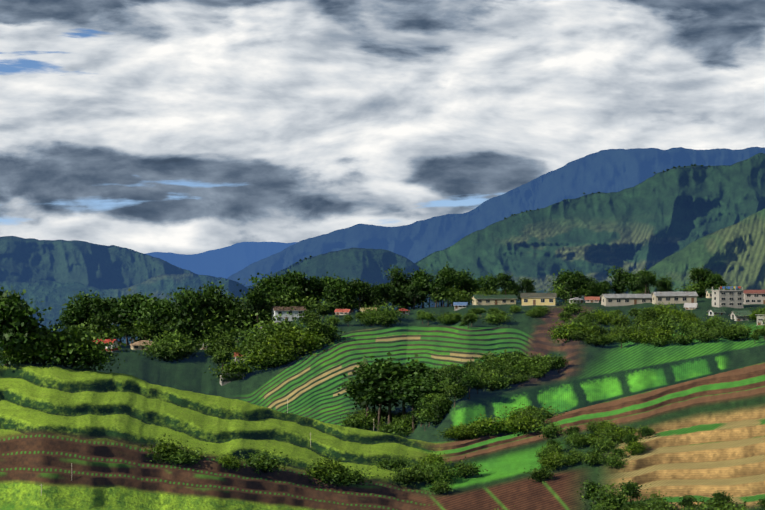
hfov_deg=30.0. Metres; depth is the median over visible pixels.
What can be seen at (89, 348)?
bush
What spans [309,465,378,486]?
bush
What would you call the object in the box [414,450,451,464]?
bush
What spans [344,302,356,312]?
tree
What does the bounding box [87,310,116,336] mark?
tree
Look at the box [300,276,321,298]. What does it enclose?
tree
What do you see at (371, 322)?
bush
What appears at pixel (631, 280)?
tree
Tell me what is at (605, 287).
tree
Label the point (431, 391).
tree
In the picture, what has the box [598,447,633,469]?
bush
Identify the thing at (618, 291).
tree
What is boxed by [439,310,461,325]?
bush
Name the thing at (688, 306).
hill house
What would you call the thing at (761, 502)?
tree
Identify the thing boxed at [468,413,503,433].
bush
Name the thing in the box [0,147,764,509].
terrain
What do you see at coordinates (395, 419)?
bush
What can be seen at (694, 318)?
bush
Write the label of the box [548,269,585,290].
tree
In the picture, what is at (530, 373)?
bush
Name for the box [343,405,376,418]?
bush
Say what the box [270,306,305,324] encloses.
white house
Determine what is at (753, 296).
concrete building
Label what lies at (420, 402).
tree
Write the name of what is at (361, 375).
tree
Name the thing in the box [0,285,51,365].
tree
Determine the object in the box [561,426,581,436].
tree
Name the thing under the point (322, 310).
tree
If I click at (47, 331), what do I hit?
bush
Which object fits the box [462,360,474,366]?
tree
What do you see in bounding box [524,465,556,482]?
bush
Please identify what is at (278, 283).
tree
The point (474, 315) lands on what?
tree
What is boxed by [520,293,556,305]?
yellow house
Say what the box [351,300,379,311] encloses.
bush
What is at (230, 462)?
bush
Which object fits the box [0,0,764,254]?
sky
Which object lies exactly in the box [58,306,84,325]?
tree
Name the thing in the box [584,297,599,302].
house
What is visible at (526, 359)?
bush
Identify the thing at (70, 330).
tree
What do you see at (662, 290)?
tree
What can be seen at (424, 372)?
tree
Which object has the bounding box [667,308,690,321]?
bush
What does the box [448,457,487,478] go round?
bush
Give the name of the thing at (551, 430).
bush
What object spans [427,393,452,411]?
tree
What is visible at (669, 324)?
bush
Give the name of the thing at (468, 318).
tree
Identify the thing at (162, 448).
bush
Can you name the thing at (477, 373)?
bush
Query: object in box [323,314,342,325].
bush
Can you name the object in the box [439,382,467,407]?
tree
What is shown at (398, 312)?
bush
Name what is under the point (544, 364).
tree
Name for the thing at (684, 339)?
bush
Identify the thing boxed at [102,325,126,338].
tree
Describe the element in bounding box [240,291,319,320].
bush
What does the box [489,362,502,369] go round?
tree
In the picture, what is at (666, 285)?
tree
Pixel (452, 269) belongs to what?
tree
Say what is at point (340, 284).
tree
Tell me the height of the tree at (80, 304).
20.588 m
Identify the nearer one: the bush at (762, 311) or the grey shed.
the bush at (762, 311)
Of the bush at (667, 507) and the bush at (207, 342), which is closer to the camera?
the bush at (667, 507)
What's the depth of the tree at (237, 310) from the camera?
525.73 m
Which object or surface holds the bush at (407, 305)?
on the terrain
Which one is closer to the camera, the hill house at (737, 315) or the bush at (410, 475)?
the bush at (410, 475)
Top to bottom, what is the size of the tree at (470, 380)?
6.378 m
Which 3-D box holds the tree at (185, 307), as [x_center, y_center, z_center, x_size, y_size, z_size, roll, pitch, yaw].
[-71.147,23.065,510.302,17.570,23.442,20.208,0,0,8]
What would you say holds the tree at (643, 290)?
on the terrain
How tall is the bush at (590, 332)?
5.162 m
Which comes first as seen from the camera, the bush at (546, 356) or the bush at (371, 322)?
the bush at (546, 356)
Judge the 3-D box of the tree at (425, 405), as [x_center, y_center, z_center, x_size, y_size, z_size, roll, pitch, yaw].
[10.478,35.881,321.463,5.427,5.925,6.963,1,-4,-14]
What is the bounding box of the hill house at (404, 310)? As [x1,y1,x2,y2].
[399,308,408,314]
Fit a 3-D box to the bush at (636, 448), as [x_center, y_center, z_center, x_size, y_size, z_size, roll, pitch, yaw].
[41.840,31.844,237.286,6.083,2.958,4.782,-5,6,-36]
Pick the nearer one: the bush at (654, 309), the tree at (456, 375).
the tree at (456, 375)
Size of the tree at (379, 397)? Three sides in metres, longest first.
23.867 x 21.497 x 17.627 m
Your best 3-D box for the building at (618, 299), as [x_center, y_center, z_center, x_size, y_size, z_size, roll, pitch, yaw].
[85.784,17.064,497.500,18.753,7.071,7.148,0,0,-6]
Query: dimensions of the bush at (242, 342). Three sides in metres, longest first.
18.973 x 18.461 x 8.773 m
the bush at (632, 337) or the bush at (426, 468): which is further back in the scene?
the bush at (632, 337)
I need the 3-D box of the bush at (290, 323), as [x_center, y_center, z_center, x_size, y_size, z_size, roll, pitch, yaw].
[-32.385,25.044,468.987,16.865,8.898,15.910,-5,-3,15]
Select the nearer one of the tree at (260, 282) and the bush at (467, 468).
the bush at (467, 468)
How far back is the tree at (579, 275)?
548.52 m
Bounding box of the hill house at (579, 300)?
[568,297,583,303]
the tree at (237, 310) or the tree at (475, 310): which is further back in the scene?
the tree at (237, 310)
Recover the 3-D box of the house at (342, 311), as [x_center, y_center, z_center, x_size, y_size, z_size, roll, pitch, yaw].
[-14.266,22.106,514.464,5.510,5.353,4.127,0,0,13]
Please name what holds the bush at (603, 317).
on the terrain
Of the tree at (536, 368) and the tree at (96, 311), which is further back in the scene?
the tree at (96, 311)
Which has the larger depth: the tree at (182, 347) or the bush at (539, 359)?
the tree at (182, 347)
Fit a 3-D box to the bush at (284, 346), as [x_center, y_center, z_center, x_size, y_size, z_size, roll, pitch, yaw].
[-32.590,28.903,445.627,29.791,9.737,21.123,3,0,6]
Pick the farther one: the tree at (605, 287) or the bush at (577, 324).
the tree at (605, 287)
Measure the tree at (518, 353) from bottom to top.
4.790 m
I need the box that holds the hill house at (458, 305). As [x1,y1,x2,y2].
[453,302,467,310]
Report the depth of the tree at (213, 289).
549.50 m
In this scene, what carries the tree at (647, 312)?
on the terrain
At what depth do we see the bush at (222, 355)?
454.77 m
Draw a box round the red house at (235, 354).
[234,352,243,361]
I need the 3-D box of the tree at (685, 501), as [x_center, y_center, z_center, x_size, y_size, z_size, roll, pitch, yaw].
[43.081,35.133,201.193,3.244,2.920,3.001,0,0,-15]
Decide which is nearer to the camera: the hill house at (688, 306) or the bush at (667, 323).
the bush at (667, 323)
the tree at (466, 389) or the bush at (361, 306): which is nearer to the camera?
the tree at (466, 389)
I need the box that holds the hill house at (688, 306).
[683,303,697,309]
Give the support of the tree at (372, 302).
on the terrain
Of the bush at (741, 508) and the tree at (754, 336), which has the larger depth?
the tree at (754, 336)
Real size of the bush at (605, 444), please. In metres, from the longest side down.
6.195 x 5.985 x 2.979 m
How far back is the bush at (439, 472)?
233.58 m
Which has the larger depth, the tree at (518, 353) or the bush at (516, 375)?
the tree at (518, 353)
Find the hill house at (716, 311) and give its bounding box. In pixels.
[707,309,725,315]
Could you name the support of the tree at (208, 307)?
on the terrain
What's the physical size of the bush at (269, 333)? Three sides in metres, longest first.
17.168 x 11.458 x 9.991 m
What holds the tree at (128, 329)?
on the terrain
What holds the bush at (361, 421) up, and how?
on the terrain
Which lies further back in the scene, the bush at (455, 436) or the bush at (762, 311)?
the bush at (762, 311)
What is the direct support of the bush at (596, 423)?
on the terrain
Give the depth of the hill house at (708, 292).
503.81 m
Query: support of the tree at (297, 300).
on the terrain
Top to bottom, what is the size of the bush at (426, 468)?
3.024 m
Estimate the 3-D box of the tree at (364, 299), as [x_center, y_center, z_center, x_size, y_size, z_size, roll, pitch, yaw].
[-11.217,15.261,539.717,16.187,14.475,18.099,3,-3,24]
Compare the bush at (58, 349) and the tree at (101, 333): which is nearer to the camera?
the bush at (58, 349)
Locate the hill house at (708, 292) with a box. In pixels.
[705,289,722,297]
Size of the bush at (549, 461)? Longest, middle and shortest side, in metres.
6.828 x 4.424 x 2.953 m
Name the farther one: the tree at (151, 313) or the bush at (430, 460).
the tree at (151, 313)
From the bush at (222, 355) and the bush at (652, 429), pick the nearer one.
the bush at (652, 429)
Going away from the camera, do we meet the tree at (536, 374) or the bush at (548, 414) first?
the bush at (548, 414)
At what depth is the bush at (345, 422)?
349.32 m
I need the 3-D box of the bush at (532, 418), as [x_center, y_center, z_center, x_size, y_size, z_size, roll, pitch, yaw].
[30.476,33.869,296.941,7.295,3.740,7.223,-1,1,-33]
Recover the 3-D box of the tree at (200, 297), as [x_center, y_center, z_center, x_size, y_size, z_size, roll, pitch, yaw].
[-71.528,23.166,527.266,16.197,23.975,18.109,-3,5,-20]
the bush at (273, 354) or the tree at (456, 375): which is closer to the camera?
the tree at (456, 375)
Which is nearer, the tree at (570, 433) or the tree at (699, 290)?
the tree at (570, 433)
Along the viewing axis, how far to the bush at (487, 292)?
523.89 m
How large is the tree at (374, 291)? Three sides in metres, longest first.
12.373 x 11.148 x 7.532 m
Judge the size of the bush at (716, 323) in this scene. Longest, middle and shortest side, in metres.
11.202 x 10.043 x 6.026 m
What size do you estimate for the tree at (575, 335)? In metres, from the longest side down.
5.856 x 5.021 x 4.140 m
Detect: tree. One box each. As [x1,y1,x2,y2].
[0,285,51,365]
[6,316,43,362]
[56,290,107,328]
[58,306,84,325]
[69,325,88,335]
[84,292,113,315]
[84,298,114,324]
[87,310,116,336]
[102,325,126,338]
[105,297,120,323]
[107,294,137,344]
[108,288,175,340]
[110,299,131,344]
[118,318,136,345]
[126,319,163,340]
[132,294,175,339]
[155,313,208,335]
[156,308,179,326]
[157,332,196,342]
[160,287,204,336]
[166,286,208,310]
[166,343,186,360]
[167,292,223,323]
[195,281,227,301]
[203,290,225,299]
[204,344,232,357]
[205,295,244,322]
[208,297,240,325]
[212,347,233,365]
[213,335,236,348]
[215,289,254,324]
[223,309,253,339]
[229,328,247,341]
[231,305,255,339]
[237,272,284,316]
[241,286,273,328]
[245,308,261,323]
[257,269,281,294]
[264,283,303,310]
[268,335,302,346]
[271,271,289,291]
[274,269,300,288]
[281,270,309,296]
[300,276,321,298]
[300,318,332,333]
[314,280,328,304]
[316,305,330,318]
[317,272,339,287]
[318,284,342,301]
[322,277,361,307]
[330,283,358,308]
[337,373,376,429]
[341,363,422,423]
[343,313,354,323]
[343,352,415,431]
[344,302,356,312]
[349,276,371,311]
[351,278,371,311]
[355,310,366,324]
[356,397,398,409]
[363,296,385,307]
[368,282,385,306]
[368,284,400,309]
[372,354,438,417]
[373,296,390,307]
[380,372,437,432]
[381,265,409,308]
[383,290,404,307]
[394,380,447,423]
[401,279,428,308]
[402,265,436,307]
[409,408,421,426]
[413,394,430,412]
[415,392,435,409]
[416,310,426,323]
[417,312,434,324]
[418,393,439,407]
[419,401,431,426]
[422,286,433,306]
[425,264,461,306]
[426,277,450,307]
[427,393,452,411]
[428,398,451,422]
[429,284,459,306]
[436,373,448,383]
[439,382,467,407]
[441,261,458,305]
[441,376,451,388]
[445,364,475,388]
[449,269,479,296]
[453,312,462,318]
[457,382,471,393]
[460,275,480,296]
[460,372,480,398]
[461,313,476,328]
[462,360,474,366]
[466,308,481,313]
[467,312,480,325]
[468,280,482,293]
[469,379,484,393]
[475,275,486,292]
[480,272,500,294]
[487,308,502,313]
[488,272,518,294]
[488,357,500,367]
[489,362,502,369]
[500,288,516,294]
[506,282,522,296]
[509,350,524,356]
[509,358,521,368]
[514,375,529,385]
[518,277,536,292]
[529,366,548,378]
[531,371,542,380]
[537,361,552,377]
[545,438,561,446]
[547,354,569,372]
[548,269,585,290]
[557,312,573,318]
[560,278,584,297]
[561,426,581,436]
[568,429,577,437]
[569,330,589,343]
[572,270,590,285]
[577,286,588,296]
[578,278,590,288]
[580,479,600,504]
[585,276,597,295]
[586,281,612,300]
[587,281,603,297]
[597,505,610,509]
[601,280,611,289]
[605,266,630,293]
[606,310,620,317]
[609,447,627,458]
[611,332,630,347]
[611,494,630,508]
[612,288,626,293]
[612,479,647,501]
[621,502,637,509]
[622,270,640,293]
[622,433,640,445]
[627,308,639,316]
[628,266,658,293]
[629,280,643,290]
[633,501,646,507]
[637,271,657,293]
[638,426,652,438]
[639,307,655,318]
[641,287,653,293]
[649,275,674,291]
[656,288,668,291]
[662,279,672,291]
[665,314,680,323]
[675,494,698,509]
[682,311,696,319]
[685,323,705,331]
[687,265,711,297]
[690,274,719,295]
[702,323,712,328]
[704,272,723,288]
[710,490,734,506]
[715,278,725,286]
[750,332,760,341]
[756,327,764,339]
[757,497,764,509]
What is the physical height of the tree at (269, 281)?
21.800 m
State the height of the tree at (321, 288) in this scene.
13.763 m
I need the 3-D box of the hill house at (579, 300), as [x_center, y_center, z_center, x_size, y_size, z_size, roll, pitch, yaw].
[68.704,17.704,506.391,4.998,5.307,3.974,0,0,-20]
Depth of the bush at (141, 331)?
507.37 m
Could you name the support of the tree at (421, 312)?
on the terrain
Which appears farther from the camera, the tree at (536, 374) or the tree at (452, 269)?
the tree at (452, 269)
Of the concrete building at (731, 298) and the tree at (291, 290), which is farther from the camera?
the tree at (291, 290)
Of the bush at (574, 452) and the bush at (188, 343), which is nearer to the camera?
the bush at (574, 452)
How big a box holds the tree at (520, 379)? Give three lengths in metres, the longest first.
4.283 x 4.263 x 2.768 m
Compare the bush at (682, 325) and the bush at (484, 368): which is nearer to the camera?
the bush at (484, 368)
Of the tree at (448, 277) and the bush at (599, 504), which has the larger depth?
the tree at (448, 277)
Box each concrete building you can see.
[711,286,743,307]
[743,290,764,304]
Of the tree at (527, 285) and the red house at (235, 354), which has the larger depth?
the tree at (527, 285)
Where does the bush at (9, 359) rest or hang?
on the terrain
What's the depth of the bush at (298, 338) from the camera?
447.27 m
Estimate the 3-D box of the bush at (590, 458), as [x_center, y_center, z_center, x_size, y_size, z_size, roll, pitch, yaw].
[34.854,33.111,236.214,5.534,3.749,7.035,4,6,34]
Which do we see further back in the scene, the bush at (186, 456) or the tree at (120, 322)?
the tree at (120, 322)
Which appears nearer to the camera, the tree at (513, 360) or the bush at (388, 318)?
the tree at (513, 360)
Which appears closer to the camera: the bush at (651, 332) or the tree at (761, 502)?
the tree at (761, 502)
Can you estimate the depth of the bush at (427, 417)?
313.11 m
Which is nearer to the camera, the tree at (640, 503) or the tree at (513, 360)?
the tree at (640, 503)
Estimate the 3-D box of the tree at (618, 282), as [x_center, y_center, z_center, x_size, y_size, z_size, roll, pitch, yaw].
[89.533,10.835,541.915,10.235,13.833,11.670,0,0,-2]
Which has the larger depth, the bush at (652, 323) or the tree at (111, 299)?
the tree at (111, 299)
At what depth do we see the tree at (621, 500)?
202.44 m
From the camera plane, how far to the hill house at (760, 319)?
405.37 m
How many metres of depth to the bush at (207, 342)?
484.96 m
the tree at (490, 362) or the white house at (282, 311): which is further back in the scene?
the white house at (282, 311)
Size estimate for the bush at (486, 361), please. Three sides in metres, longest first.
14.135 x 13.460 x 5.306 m
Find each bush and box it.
[0,319,98,367]
[0,342,36,369]
[2,329,64,365]
[13,317,100,366]
[25,313,127,371]
[57,325,125,371]
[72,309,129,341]
[122,333,163,342]
[131,337,198,363]
[141,432,190,464]
[146,327,207,359]
[150,444,214,468]
[152,299,245,346]
[159,344,199,361]
[192,327,235,356]
[201,314,248,343]
[204,353,259,381]
[213,450,247,471]
[218,308,305,344]
[227,342,244,358]
[229,333,324,362]
[232,337,276,357]
[232,344,282,371]
[233,443,299,474]
[235,335,256,353]
[237,321,280,354]
[238,304,271,328]
[239,340,277,366]
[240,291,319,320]
[240,324,270,357]
[250,322,283,341]
[252,344,302,368]
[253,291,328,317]
[262,317,307,331]
[263,323,312,343]
[263,346,295,366]
[266,325,333,354]
[292,329,330,351]
[294,306,323,324]
[299,452,355,485]
[306,331,331,348]
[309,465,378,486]
[312,297,357,315]
[314,318,346,342]
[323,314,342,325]
[338,414,358,427]
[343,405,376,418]
[344,409,386,430]
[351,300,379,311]
[354,311,392,325]
[355,302,386,322]
[362,302,408,320]
[362,406,398,424]
[370,308,401,327]
[371,454,415,471]
[372,422,396,433]
[381,410,409,421]
[384,464,430,488]
[387,413,401,423]
[388,293,435,308]
[388,416,415,437]
[389,411,418,429]
[389,468,423,480]
[409,402,449,425]
[410,461,437,471]
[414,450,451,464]
[414,467,425,482]
[415,461,454,471]
[416,454,448,466]
[418,462,446,484]
[419,455,466,484]
[424,476,455,495]
[427,311,465,324]
[433,363,469,377]
[434,424,478,440]
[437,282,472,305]
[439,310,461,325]
[445,422,481,439]
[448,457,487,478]
[449,368,495,378]
[449,422,484,434]
[465,287,507,303]
[465,349,506,368]
[465,421,486,435]
[466,361,505,376]
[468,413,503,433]
[473,370,515,391]
[473,414,510,436]
[476,311,515,325]
[485,346,520,365]
[492,357,511,374]
[496,403,566,419]
[500,408,543,436]
[502,349,553,372]
[502,364,514,375]
[505,354,539,376]
[507,371,529,384]
[508,304,521,313]
[513,412,544,421]
[515,407,551,426]
[522,349,554,364]
[523,306,542,315]
[524,365,548,379]
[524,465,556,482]
[526,309,546,317]
[529,306,554,314]
[534,447,552,458]
[535,353,564,370]
[537,454,563,464]
[538,419,566,439]
[538,453,565,470]
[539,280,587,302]
[540,442,568,454]
[542,451,565,459]
[546,321,583,342]
[548,318,596,339]
[557,295,586,315]
[558,453,579,466]
[560,430,590,448]
[564,446,584,461]
[568,316,593,323]
[570,309,597,322]
[570,325,598,340]
[575,443,607,467]
[577,432,604,446]
[577,475,645,509]
[578,316,609,333]
[579,331,612,347]
[583,416,600,432]
[583,500,625,509]
[585,435,619,452]
[587,419,612,428]
[589,428,604,439]
[590,307,605,317]
[590,420,616,431]
[591,308,614,325]
[593,325,610,334]
[597,424,635,442]
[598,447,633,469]
[599,424,649,443]
[602,335,618,343]
[604,330,618,341]
[606,311,632,326]
[609,321,657,336]
[609,325,623,333]
[618,496,667,509]
[620,438,650,455]
[623,327,641,337]
[627,329,649,342]
[628,309,655,325]
[631,300,678,319]
[634,425,655,435]
[635,324,679,345]
[636,326,672,343]
[640,484,674,508]
[642,312,676,328]
[642,500,694,509]
[647,302,675,310]
[650,316,680,332]
[650,336,673,347]
[654,303,690,319]
[654,316,676,332]
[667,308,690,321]
[667,333,699,345]
[672,317,700,335]
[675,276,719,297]
[675,312,703,322]
[684,329,702,338]
[686,496,746,509]
[687,496,739,509]
[690,329,727,342]
[699,310,736,329]
[708,325,726,337]
[714,324,751,341]
[714,498,756,509]
[719,322,756,340]
[744,306,764,319]
[747,307,761,321]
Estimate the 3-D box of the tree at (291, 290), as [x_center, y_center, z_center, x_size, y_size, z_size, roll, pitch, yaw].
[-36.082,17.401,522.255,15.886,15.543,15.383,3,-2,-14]
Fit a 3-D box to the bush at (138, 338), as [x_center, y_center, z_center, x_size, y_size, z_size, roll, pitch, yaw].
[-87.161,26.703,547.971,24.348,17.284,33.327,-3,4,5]
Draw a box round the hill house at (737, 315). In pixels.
[728,310,751,320]
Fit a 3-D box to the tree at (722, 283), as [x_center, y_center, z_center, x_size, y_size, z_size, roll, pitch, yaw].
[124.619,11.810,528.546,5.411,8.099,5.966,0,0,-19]
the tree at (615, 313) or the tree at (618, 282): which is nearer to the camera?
the tree at (615, 313)
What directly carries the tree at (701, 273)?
on the terrain
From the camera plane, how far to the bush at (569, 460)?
238.71 m
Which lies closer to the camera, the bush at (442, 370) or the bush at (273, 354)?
the bush at (442, 370)
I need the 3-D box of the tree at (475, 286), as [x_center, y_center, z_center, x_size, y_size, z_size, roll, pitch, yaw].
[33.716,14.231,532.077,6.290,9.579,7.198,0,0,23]
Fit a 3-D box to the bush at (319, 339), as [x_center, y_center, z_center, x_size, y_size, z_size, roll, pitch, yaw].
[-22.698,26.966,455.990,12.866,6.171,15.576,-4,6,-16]
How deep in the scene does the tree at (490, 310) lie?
471.69 m
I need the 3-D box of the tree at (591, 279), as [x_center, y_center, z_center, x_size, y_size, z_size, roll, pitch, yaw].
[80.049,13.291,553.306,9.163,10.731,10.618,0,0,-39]
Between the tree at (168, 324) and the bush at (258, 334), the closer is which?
the bush at (258, 334)
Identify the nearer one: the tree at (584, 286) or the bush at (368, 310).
the bush at (368, 310)
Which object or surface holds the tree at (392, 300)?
on the terrain
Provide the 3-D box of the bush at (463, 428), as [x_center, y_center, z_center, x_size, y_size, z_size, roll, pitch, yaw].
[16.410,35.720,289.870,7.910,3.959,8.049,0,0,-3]
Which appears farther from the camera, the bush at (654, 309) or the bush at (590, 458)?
the bush at (654, 309)
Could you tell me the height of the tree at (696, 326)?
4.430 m
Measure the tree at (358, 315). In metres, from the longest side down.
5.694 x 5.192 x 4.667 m
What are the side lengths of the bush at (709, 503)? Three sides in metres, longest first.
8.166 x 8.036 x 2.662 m
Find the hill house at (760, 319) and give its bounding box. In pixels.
[755,314,764,325]
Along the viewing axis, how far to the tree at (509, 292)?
541.29 m
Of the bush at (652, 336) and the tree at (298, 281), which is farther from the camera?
the tree at (298, 281)
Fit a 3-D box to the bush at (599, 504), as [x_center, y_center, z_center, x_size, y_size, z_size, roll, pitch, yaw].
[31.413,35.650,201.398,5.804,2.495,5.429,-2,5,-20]
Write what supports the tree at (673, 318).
on the terrain
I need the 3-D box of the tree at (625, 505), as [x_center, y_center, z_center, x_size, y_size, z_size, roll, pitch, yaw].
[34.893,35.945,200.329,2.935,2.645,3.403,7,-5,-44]
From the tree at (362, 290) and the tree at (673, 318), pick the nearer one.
the tree at (673, 318)
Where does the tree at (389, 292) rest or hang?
on the terrain
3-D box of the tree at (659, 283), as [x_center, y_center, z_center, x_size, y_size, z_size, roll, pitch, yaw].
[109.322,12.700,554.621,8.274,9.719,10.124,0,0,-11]
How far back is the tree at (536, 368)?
336.46 m
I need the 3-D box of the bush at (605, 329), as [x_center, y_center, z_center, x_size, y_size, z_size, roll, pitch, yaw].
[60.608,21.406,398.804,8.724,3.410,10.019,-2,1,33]
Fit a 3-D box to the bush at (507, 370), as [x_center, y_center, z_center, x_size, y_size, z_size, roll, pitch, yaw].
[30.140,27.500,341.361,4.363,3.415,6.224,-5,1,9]
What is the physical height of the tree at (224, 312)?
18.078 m
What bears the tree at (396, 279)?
on the terrain
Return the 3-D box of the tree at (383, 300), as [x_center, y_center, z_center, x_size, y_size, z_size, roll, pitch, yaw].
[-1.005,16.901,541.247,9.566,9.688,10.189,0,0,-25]
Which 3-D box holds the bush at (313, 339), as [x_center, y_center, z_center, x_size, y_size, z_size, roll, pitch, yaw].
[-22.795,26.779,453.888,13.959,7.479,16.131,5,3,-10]
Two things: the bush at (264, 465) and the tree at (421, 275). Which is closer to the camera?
the bush at (264, 465)
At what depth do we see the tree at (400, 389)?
330.83 m
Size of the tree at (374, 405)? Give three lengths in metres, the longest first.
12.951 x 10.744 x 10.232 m
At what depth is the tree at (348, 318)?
487.82 m
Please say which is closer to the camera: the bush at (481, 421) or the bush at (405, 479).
the bush at (405, 479)
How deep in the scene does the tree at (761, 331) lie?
366.38 m
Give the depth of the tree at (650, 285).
532.24 m
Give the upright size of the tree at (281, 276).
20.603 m
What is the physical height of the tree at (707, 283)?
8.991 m
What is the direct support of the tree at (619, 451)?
on the terrain
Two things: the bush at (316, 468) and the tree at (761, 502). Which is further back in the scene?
the bush at (316, 468)
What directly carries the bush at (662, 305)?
on the terrain
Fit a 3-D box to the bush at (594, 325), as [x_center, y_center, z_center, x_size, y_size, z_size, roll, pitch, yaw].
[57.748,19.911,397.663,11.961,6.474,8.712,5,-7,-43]
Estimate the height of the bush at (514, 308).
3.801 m
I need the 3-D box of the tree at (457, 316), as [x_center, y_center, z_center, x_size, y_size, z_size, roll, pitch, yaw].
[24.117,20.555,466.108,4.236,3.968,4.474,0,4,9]
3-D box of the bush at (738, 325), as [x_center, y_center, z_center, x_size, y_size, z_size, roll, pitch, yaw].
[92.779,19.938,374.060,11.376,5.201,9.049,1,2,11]
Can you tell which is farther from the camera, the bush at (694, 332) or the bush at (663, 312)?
the bush at (663, 312)
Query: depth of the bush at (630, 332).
389.09 m
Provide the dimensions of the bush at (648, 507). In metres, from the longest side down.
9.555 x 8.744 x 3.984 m
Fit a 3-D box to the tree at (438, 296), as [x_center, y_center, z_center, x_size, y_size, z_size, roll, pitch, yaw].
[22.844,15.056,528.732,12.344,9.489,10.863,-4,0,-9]
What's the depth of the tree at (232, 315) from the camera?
524.88 m
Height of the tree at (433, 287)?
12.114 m
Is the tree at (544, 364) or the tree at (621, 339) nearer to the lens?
the tree at (544, 364)
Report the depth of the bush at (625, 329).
391.42 m
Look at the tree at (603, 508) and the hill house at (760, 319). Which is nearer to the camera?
the tree at (603, 508)
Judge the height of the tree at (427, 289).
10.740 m
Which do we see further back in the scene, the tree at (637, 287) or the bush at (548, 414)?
the tree at (637, 287)
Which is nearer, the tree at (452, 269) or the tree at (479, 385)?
the tree at (479, 385)
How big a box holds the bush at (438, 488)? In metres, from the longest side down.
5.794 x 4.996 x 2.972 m
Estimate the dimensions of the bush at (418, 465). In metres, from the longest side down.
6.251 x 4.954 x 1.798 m
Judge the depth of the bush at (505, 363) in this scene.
343.60 m
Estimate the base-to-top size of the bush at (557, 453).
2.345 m
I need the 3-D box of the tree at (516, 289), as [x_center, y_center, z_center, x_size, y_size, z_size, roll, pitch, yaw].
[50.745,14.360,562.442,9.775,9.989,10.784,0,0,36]
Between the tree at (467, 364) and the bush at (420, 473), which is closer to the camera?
the bush at (420, 473)
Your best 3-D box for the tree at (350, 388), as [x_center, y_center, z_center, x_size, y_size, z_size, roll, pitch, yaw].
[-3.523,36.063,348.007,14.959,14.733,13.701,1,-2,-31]
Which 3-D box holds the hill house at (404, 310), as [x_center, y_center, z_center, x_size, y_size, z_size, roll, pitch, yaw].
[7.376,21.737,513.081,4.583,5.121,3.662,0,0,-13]
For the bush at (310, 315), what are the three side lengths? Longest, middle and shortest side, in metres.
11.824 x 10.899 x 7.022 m
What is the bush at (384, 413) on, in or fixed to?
on the terrain
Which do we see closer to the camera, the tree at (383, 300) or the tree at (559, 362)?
the tree at (559, 362)
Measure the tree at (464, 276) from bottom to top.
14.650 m
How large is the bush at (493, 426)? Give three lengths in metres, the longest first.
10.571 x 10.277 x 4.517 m
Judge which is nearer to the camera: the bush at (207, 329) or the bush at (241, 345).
the bush at (241, 345)
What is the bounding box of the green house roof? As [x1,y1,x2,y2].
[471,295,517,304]
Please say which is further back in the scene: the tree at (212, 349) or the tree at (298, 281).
the tree at (298, 281)
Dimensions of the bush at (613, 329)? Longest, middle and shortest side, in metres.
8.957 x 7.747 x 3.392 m
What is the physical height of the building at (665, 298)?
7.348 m
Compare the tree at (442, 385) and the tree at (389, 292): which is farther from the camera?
the tree at (389, 292)
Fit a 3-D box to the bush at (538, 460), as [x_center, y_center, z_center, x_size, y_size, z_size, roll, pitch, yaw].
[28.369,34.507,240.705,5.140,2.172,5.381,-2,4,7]
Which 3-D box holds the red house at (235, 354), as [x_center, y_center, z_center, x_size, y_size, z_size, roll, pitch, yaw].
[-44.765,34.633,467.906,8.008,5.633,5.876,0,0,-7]
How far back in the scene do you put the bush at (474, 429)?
290.31 m
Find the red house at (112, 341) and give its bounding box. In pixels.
[94,339,119,351]
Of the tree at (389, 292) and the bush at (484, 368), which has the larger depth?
the tree at (389, 292)
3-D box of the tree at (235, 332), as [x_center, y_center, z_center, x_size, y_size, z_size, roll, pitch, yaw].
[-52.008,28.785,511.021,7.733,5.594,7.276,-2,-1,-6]
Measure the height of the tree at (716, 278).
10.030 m
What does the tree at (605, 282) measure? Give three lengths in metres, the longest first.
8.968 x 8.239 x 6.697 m
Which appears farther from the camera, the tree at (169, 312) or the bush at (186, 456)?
the tree at (169, 312)
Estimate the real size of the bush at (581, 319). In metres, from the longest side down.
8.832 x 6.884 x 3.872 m
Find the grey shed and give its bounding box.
[220,373,243,385]
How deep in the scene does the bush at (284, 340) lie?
445.67 m
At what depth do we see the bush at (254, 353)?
441.86 m
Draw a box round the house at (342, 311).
[334,309,351,314]
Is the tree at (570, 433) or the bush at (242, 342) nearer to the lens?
the tree at (570, 433)
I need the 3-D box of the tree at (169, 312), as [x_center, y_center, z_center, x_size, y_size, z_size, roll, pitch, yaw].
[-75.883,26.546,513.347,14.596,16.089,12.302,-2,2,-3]
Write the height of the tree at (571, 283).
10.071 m
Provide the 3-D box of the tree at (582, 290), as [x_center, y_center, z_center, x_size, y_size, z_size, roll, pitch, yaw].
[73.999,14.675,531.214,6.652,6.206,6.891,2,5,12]
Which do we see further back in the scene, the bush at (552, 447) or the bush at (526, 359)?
the bush at (526, 359)
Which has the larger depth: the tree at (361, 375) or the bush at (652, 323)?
the bush at (652, 323)
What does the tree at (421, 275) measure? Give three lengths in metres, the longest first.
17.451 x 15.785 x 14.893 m
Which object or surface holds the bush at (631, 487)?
on the terrain
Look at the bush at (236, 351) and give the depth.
467.72 m
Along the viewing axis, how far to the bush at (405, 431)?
333.43 m
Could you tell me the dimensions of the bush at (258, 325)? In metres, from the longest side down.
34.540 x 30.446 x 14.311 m
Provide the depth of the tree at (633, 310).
436.42 m
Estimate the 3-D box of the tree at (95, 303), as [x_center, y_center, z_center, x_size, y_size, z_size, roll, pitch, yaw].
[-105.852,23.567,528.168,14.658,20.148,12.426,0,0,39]
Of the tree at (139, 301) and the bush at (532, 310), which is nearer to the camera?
the bush at (532, 310)
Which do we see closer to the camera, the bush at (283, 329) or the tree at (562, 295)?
the bush at (283, 329)
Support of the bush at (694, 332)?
on the terrain

